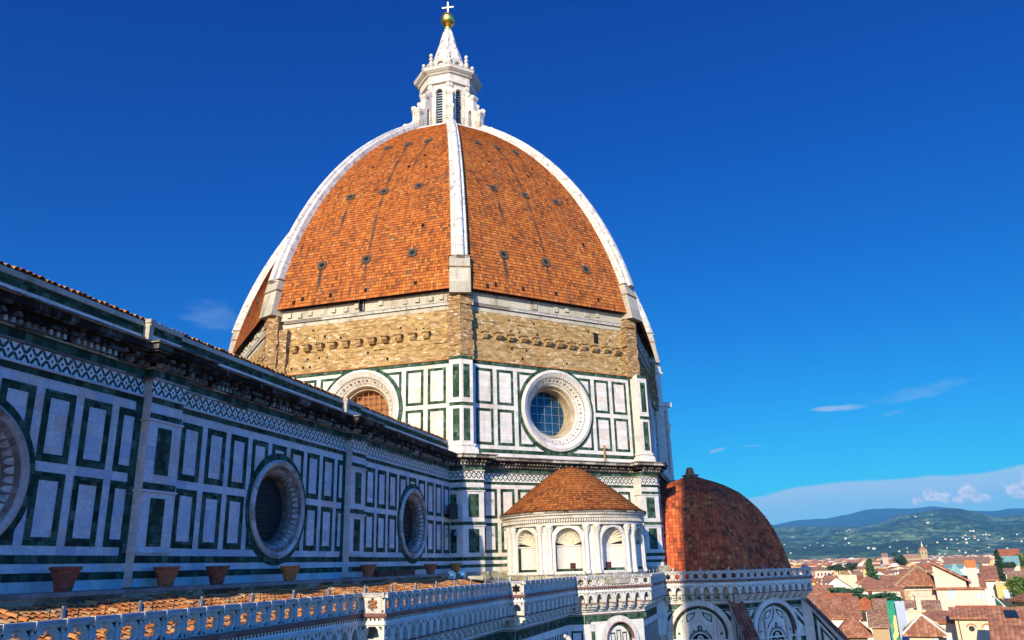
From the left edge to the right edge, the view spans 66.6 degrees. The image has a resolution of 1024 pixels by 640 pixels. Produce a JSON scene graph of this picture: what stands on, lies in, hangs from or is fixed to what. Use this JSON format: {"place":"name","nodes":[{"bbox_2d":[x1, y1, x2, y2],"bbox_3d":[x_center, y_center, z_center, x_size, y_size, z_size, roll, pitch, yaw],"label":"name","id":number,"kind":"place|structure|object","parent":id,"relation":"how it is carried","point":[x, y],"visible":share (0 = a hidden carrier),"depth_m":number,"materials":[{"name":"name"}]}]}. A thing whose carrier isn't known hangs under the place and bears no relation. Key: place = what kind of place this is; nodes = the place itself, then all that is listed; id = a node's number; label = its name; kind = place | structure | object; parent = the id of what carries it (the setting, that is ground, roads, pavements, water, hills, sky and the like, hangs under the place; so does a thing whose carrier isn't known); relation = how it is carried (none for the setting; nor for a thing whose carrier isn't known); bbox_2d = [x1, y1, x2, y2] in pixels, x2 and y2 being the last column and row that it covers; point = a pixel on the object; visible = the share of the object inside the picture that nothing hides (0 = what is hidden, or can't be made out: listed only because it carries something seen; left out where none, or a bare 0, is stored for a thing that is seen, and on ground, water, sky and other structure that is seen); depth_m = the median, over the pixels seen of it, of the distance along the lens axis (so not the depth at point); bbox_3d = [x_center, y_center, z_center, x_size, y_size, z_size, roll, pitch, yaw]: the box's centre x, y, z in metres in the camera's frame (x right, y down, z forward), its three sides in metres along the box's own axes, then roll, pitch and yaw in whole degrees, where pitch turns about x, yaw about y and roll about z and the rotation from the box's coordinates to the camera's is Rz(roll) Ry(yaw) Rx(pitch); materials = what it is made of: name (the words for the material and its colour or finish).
{"place":"outdoors","nodes":[
{"label":"outdoors","id":0,"kind":"place"},
{"bbox_2d":[0,0,1023,524],"label":"sky","id":1,"kind":"structure","parent":0,"point":[813,210],"materials":[{"name":"blue"}]},
{"bbox_2d":[808,597,815,605],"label":"house","id":2,"kind":"structure","parent":0,"point":[812,599],"depth_m":156.70,"materials":[{"name":"brown tile"}]},
{"bbox_2d":[807,585,833,597],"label":"house","id":3,"kind":"structure","parent":0,"point":[818,590],"depth_m":184.91,"materials":[{"name":"brown tile"}]},
{"bbox_2d":[814,576,831,579],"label":"house","id":4,"kind":"structure","parent":0,"point":[822,578],"depth_m":417.77,"materials":[{"name":"brown tile"}]},
{"bbox_2d":[815,578,833,583],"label":"house","id":5,"kind":"structure","parent":0,"point":[824,581],"depth_m":403.90,"materials":[{"name":"brown tile"}]},
{"bbox_2d":[823,574,837,578],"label":"house","id":6,"kind":"structure","parent":0,"point":[832,576],"depth_m":438.75,"materials":[{"name":"brown tile"}]},
{"bbox_2d":[822,593,851,596],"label":"house","id":7,"kind":"structure","parent":0,"point":[834,594],"depth_m":164.42,"materials":[{"name":"orange tile"}]},
{"bbox_2d":[815,596,862,626],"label":"house","id":8,"kind":"structure","parent":0,"point":[837,611],"depth_m":141.54,"materials":[{"name":"brown tile"}]},
{"bbox_2d":[826,577,853,588],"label":"house","id":9,"kind":"structure","parent":0,"point":[836,582],"depth_m":198.29,"materials":[{"name":"white paint"}]},
{"bbox_2d":[852,574,863,580],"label":"house","id":10,"kind":"structure","parent":0,"point":[859,577],"depth_m":383.38,"materials":[{"name":"brown tile"}]},
{"bbox_2d":[861,562,865,576],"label":"house","id":11,"kind":"structure","parent":0,"point":[864,569],"depth_m":341.14,"materials":[{"name":"paint"}]},
{"bbox_2d":[859,597,873,639],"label":"house","id":12,"kind":"structure","parent":0,"point":[865,603],"depth_m":153.66,"materials":[{"name":"orange tile"}]},
{"bbox_2d":[860,611,866,621],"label":"window","id":13,"kind":"structure","parent":12,"relation":"in","point":[864,619],"depth_m":153.53,"materials":[{"name":"white paint"}]},
{"bbox_2d":[854,570,884,575],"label":"house","id":14,"kind":"structure","parent":0,"point":[879,573],"depth_m":437.12,"materials":[{"name":"white paint"}]},
{"bbox_2d":[862,580,901,639],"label":"house","id":15,"kind":"structure","parent":0,"point":[875,586],"depth_m":178.74,"materials":[{"name":"brown tile"}]},
{"bbox_2d":[889,567,898,574],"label":"house","id":16,"kind":"structure","parent":0,"point":[893,571],"depth_m":408.19,"materials":[{"name":"white paint"}]},
{"bbox_2d":[772,506,1023,526],"bbox_3d":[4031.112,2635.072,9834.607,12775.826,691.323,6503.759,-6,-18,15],"label":"mountain ridge","id":17,"kind":"structure","parent":0,"point":[868,517],"depth_m":11343.63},
{"bbox_2d":[773,508,1023,559],"bbox_3d":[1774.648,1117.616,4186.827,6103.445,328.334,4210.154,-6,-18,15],"label":"hill","id":18,"kind":"structure","parent":0,"point":[908,531],"depth_m":4120.02,"materials":[{"name":"green plant"}]},
{"bbox_2d":[898,568,910,576],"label":"house","id":19,"kind":"structure","parent":0,"point":[902,572],"depth_m":199.79,"materials":[{"name":"tile"}]},
{"bbox_2d":[789,553,1022,574],"bbox_3d":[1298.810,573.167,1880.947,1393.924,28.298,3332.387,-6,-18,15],"label":"city houses","id":20,"kind":"structure","parent":0,"point":[877,563],"depth_m":1133.52,"materials":[{"name":"beige paint"}]},
{"bbox_2d":[894,566,937,599],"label":"house","id":21,"kind":"structure","parent":0,"point":[916,580],"depth_m":129.16,"materials":[{"name":"brown tile"}]},
{"bbox_2d":[1006,571,1023,580],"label":"house","id":22,"kind":"structure","parent":0,"point":[1009,574],"depth_m":154.70,"materials":[{"name":"grey paint"}]},
{"bbox_2d":[1008,593,1023,606],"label":"house","id":23,"kind":"structure","parent":0,"point":[1018,600],"depth_m":95.89,"materials":[{"name":"brown tile"}]},
{"label":"ground","id":24,"kind":"structure","parent":0,"visible":0},
{"bbox_2d":[0,2,849,639],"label":"cathedral","id":25,"kind":"structure","parent":24,"relation":"on","point":[442,310],"depth_m":70.22,"materials":[{"name":"stone"}]},
{"bbox_2d":[49,566,82,591],"bbox_3d":[-16.502,9.558,28.741,1.120,0.890,1.120,-6,-18,15],"label":"flower pot","id":26,"kind":"object","parent":25,"relation":"on","point":[64,578],"visible":0.95,"depth_m":28.43,"materials":[{"name":"ceramic"}]},
{"bbox_2d":[153,566,180,586],"bbox_3d":[-14.990,11.129,33.790,1.120,0.850,1.120,-6,-18,15],"label":"flower pot","id":27,"kind":"object","parent":25,"relation":"on","point":[166,576],"visible":0.94,"depth_m":33.47,"materials":[{"name":"ceramic"}]},
{"bbox_2d":[205,566,229,584],"bbox_3d":[-14.014,12.130,37.053,1.120,0.850,1.120,-6,-18,15],"label":"flower pot","id":28,"kind":"object","parent":25,"relation":"on","point":[216,574],"visible":1,"depth_m":36.72,"materials":[{"name":"ceramic"}]},
{"bbox_2d":[280,565,300,580],"bbox_3d":[-12.241,13.970,42.976,1.120,0.809,1.120,-6,-18,15],"label":"flower pot","id":29,"kind":"object","parent":25,"relation":"on","point":[289,573],"visible":0.94,"depth_m":42.64,"materials":[{"name":"orange ceramic"}]},
{"bbox_2d":[360,564,376,577],"bbox_3d":[-9.575,16.706,51.892,1.120,0.809,1.120,-6,-18,15],"label":"flower pot","id":30,"kind":"object","parent":25,"relation":"on","point":[367,570],"visible":0.94,"depth_m":51.57,"materials":[{"name":"ceramic"}]},
{"bbox_2d":[373,570,394,576],"bbox_3d":[-9.067,17.914,55.068,0.580,0.390,2.680,-6,-18,15],"label":"planter box","id":31,"kind":"object","parent":25,"relation":"on","point":[383,573],"visible":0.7,"depth_m":54.47,"materials":[{"name":"brown ceramic"}]},
{"bbox_2d":[394,570,415,575],"bbox_3d":[-8.161,18.845,58.101,0.580,0.390,3.680,-6,-18,15],"label":"planter box","id":32,"kind":"object","parent":25,"relation":"on","point":[403,572],"visible":0.68,"depth_m":57.80,"materials":[{"name":"black wood"}]},
{"bbox_2d":[424,564,437,573],"bbox_3d":[-6.497,19.875,62.183,1.120,0.789,1.120,-6,-18,15],"label":"flower pot","id":33,"kind":"object","parent":25,"relation":"on","point":[430,568],"visible":0.94,"depth_m":61.85,"materials":[{"name":"ceramic"}]},
{"bbox_2d":[447,571,455,578],"bbox_3d":[-4.958,21.284,64.255,0.948,1.183,0.855,-6,-18,15],"label":"floodlight","id":34,"kind":"object","parent":25,"relation":"attached to","point":[452,575],"visible":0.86,"depth_m":64.12,"materials":[{"name":"blue glass"}]},
{"bbox_2d":[448,504,457,518],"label":"loudspeaker","id":35,"kind":"object","parent":25,"relation":"attached to","point":[453,511],"visible":1,"depth_m":69.71,"materials":[{"name":"black plastic"}]},
{"bbox_2d":[449,563,461,572],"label":"flower pot","id":36,"kind":"object","parent":25,"relation":"on","point":[455,567],"visible":0.87,"depth_m":67.18,"materials":[{"name":"orange ceramic"}]},
{"bbox_2d":[457,570,465,577],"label":"floodlight","id":37,"kind":"object","parent":25,"relation":"attached to","point":[462,572],"visible":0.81,"depth_m":66.48,"materials":[{"name":"blue metal"}]},
{"bbox_2d":[480,573,492,582],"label":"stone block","id":38,"kind":"structure","parent":25,"relation":"on","point":[487,576],"depth_m":67.89,"materials":[{"name":"beige stone"}]},
{"bbox_2d":[811,574,816,584],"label":"house","id":39,"kind":"structure","parent":24,"relation":"on","point":[813,579],"depth_m":209.26,"materials":[{"name":"orange tile"}]},
{"bbox_2d":[810,567,831,577],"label":"house","id":40,"kind":"structure","parent":24,"relation":"on","point":[819,572],"depth_m":510.24,"materials":[{"name":"white paint"}]},
{"bbox_2d":[826,564,848,573],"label":"leafy tree","id":41,"kind":"object","parent":24,"relation":"on","point":[838,567],"visible":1,"depth_m":494.55,"materials":[{"name":"green plant"}]},
{"bbox_2d":[825,587,859,597],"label":"cedar tree","id":42,"kind":"object","parent":24,"relation":"on","point":[838,590],"visible":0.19,"depth_m":170.87,"materials":[{"name":"green plant"}]},
{"bbox_2d":[838,575,857,587],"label":"house","id":43,"kind":"structure","parent":24,"relation":"on","point":[850,580],"depth_m":254.47,"materials":[{"name":"beige paint"}]},
{"bbox_2d":[844,562,857,570],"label":"leafy tree","id":44,"kind":"object","parent":24,"relation":"on","point":[852,566],"visible":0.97,"depth_m":491.49,"materials":[{"name":"green plant"}]},
{"bbox_2d":[838,614,873,639],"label":"house","id":45,"kind":"structure","parent":24,"relation":"on","point":[850,627],"depth_m":130.21,"materials":[{"name":"tile"}]},
{"bbox_2d":[849,587,865,599],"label":"cedar tree","id":46,"kind":"object","parent":24,"relation":"on","point":[857,591],"visible":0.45,"depth_m":166.54,"materials":[{"name":"green plant"}]},
{"bbox_2d":[855,576,875,594],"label":"house","id":47,"kind":"structure","parent":24,"relation":"on","point":[859,582],"depth_m":236.13,"materials":[{"name":"brown tile"}]},
{"bbox_2d":[860,593,879,600],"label":"cedar tree","id":48,"kind":"object","parent":24,"relation":"on","point":[869,596],"visible":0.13,"depth_m":163.69,"materials":[{"name":"green plant"}]},
{"bbox_2d":[865,558,879,579],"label":"conifer tree","id":49,"kind":"object","parent":24,"relation":"on","point":[871,572],"visible":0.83,"depth_m":287.00,"materials":[{"name":"green plant"}]},
{"bbox_2d":[866,608,889,639],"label":"house","id":50,"kind":"structure","parent":24,"relation":"on","point":[878,622],"depth_m":129.16,"materials":[{"name":"tile"}]},
{"bbox_2d":[871,598,890,639],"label":"house","id":51,"kind":"structure","parent":24,"relation":"on","point":[878,603],"depth_m":151.37,"materials":[{"name":"brown tile"}]},
{"bbox_2d":[881,553,888,564],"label":"house","id":52,"kind":"structure","parent":24,"relation":"on","point":[884,557],"depth_m":1000.17,"materials":[{"name":"paint"}]},
{"bbox_2d":[878,569,894,574],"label":"house","id":53,"kind":"structure","parent":24,"relation":"on","point":[885,572],"depth_m":462.37,"materials":[{"name":"orange tile"}]},
{"bbox_2d":[877,592,902,600],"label":"cedar tree","id":54,"kind":"object","parent":24,"relation":"on","point":[890,596],"visible":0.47,"depth_m":158.36,"materials":[{"name":"green plant"}]},
{"bbox_2d":[879,575,900,579],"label":"house","id":55,"kind":"structure","parent":24,"relation":"on","point":[889,577],"depth_m":286.45,"materials":[{"name":"brown tile"}]},
{"bbox_2d":[886,600,909,639],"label":"banner","id":56,"kind":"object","parent":24,"relation":"on","point":[897,616],"depth_m":108.24,"materials":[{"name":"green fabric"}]},
{"bbox_2d":[891,552,907,565],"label":"leafy tree","id":57,"kind":"object","parent":24,"relation":"on","point":[900,560],"visible":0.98,"depth_m":723.32,"materials":[{"name":"green plant"}]},
{"bbox_2d":[901,542,928,559],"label":"church","id":58,"kind":"structure","parent":24,"relation":"on","point":[923,553],"depth_m":1286.25,"materials":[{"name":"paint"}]},
{"bbox_2d":[906,595,925,621],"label":"house","id":59,"kind":"structure","parent":24,"relation":"on","point":[913,613],"depth_m":98.46,"materials":[{"name":"beige paint"}]},
{"bbox_2d":[901,600,941,621],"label":"house","id":60,"kind":"structure","parent":24,"relation":"on","point":[931,605],"depth_m":108.80,"materials":[{"name":"brown tile"}]},
{"bbox_2d":[916,564,931,568],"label":"house","id":61,"kind":"structure","parent":24,"relation":"on","point":[922,566],"depth_m":504.43,"materials":[{"name":"red tile"}]},
{"bbox_2d":[902,613,951,639],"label":"house","id":62,"kind":"structure","parent":24,"relation":"on","point":[920,626],"depth_m":87.29,"materials":[{"name":"brown tile"}]},
{"bbox_2d":[933,637,951,639],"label":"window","id":63,"kind":"structure","parent":62,"relation":"in","point":[934,638],"depth_m":86.06,"materials":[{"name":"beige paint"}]},
{"bbox_2d":[922,611,957,639],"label":"house","id":64,"kind":"structure","parent":24,"relation":"on","point":[941,618],"depth_m":92.91,"materials":[{"name":"brown tile"}]},
{"bbox_2d":[951,564,963,574],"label":"house","id":65,"kind":"structure","parent":24,"relation":"on","point":[955,568],"depth_m":198.29,"materials":[{"name":"blue paint"}]},
{"bbox_2d":[944,564,980,571],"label":"house","id":66,"kind":"structure","parent":24,"relation":"on","point":[960,567],"depth_m":279.42,"materials":[{"name":"blue paint"}]},
{"bbox_2d":[948,607,989,639],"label":"house","id":67,"kind":"structure","parent":24,"relation":"on","point":[971,623],"depth_m":88.51,"materials":[{"name":"beige paint"}]},
{"bbox_2d":[943,556,996,566],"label":"house","id":68,"kind":"structure","parent":24,"relation":"on","point":[983,561],"depth_m":439.54,"materials":[{"name":"beige paint"}]},
{"bbox_2d":[962,565,979,574],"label":"house","id":69,"kind":"structure","parent":24,"relation":"on","point":[964,571],"depth_m":199.94,"materials":[{"name":"white paint"}]},
{"bbox_2d":[930,560,1012,610],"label":"house","id":70,"kind":"structure","parent":24,"relation":"on","point":[952,588],"depth_m":124.76,"materials":[{"name":"beige paint"}]},
{"bbox_2d":[946,590,955,598],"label":"window","id":71,"kind":"structure","parent":70,"relation":"in","point":[950,593],"depth_m":125.00,"materials":[{"name":"pink paint"}]},
{"bbox_2d":[975,590,984,598],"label":"window","id":72,"kind":"structure","parent":70,"relation":"in","point":[978,596],"depth_m":123.14,"materials":[{"name":"pink paint"}]},
{"bbox_2d":[1003,589,1012,597],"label":"window","id":73,"kind":"structure","parent":70,"relation":"in","point":[1006,592],"depth_m":121.54,"materials":[{"name":"pink paint"}]},
{"bbox_2d":[955,605,1001,606],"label":"house","id":74,"kind":"structure","parent":24,"relation":"on","point":[978,605],"depth_m":97.04,"materials":[{"name":"tile"}]},
{"bbox_2d":[978,565,998,604],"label":"house","id":75,"kind":"structure","parent":24,"relation":"on","point":[990,574],"depth_m":131.28,"materials":[{"name":"white paint"}]},
{"bbox_2d":[993,549,1006,580],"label":"cypress tree","id":76,"kind":"object","parent":24,"relation":"on","point":[998,557],"visible":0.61,"depth_m":351.98,"materials":[{"name":"green plant"}]},
{"bbox_2d":[986,607,1023,639],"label":"house","id":77,"kind":"structure","parent":24,"relation":"on","point":[1005,623],"depth_m":78.21,"materials":[{"name":"brown tile"}]},
{"bbox_2d":[994,559,1016,576],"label":"leafy tree","id":78,"kind":"object","parent":24,"relation":"on","point":[1007,564],"visible":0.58,"depth_m":326.28,"materials":[{"name":"green plant"}]},
{"bbox_2d":[995,582,1015,606],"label":"house","id":79,"kind":"structure","parent":24,"relation":"on","point":[1000,587],"depth_m":128.31,"materials":[{"name":"yellow paint"}]},
{"bbox_2d":[995,549,1019,559],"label":"house","id":80,"kind":"structure","parent":24,"relation":"on","point":[1007,552],"depth_m":635.19,"materials":[{"name":"red tile"}]},
{"bbox_2d":[1002,568,1013,577],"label":"house","id":81,"kind":"structure","parent":24,"relation":"on","point":[1007,569],"depth_m":210.96,"materials":[{"name":"orange tile"}]},
{"bbox_2d":[1000,556,1019,570],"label":"house","id":82,"kind":"structure","parent":24,"relation":"on","point":[1014,559],"depth_m":396.81,"materials":[{"name":"blue paint"}]},
{"bbox_2d":[1004,576,1023,596],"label":"leafy tree","id":83,"kind":"object","parent":24,"relation":"on","point":[1016,582],"visible":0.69,"depth_m":120.88,"materials":[{"name":"green plant"}]},
{"bbox_2d":[1012,587,1023,595],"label":"leafy tree","id":84,"kind":"object","parent":24,"relation":"on","point":[1016,592],"visible":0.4,"depth_m":100.36,"materials":[{"name":"green plant"}]},
{"bbox_2d":[1015,553,1023,566],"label":"leafy tree","id":85,"kind":"object","parent":24,"relation":"on","point":[1021,558],"visible":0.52,"depth_m":422.06,"materials":[{"name":"green plant"}]},
{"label":"house","id":86,"kind":"object","parent":24,"relation":"on","visible":0},
{"bbox_2d":[992,596,1005,606],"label":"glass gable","id":87,"kind":"structure","parent":86,"relation":"on","point":[997,601],"depth_m":105.35,"materials":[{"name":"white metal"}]}
]}

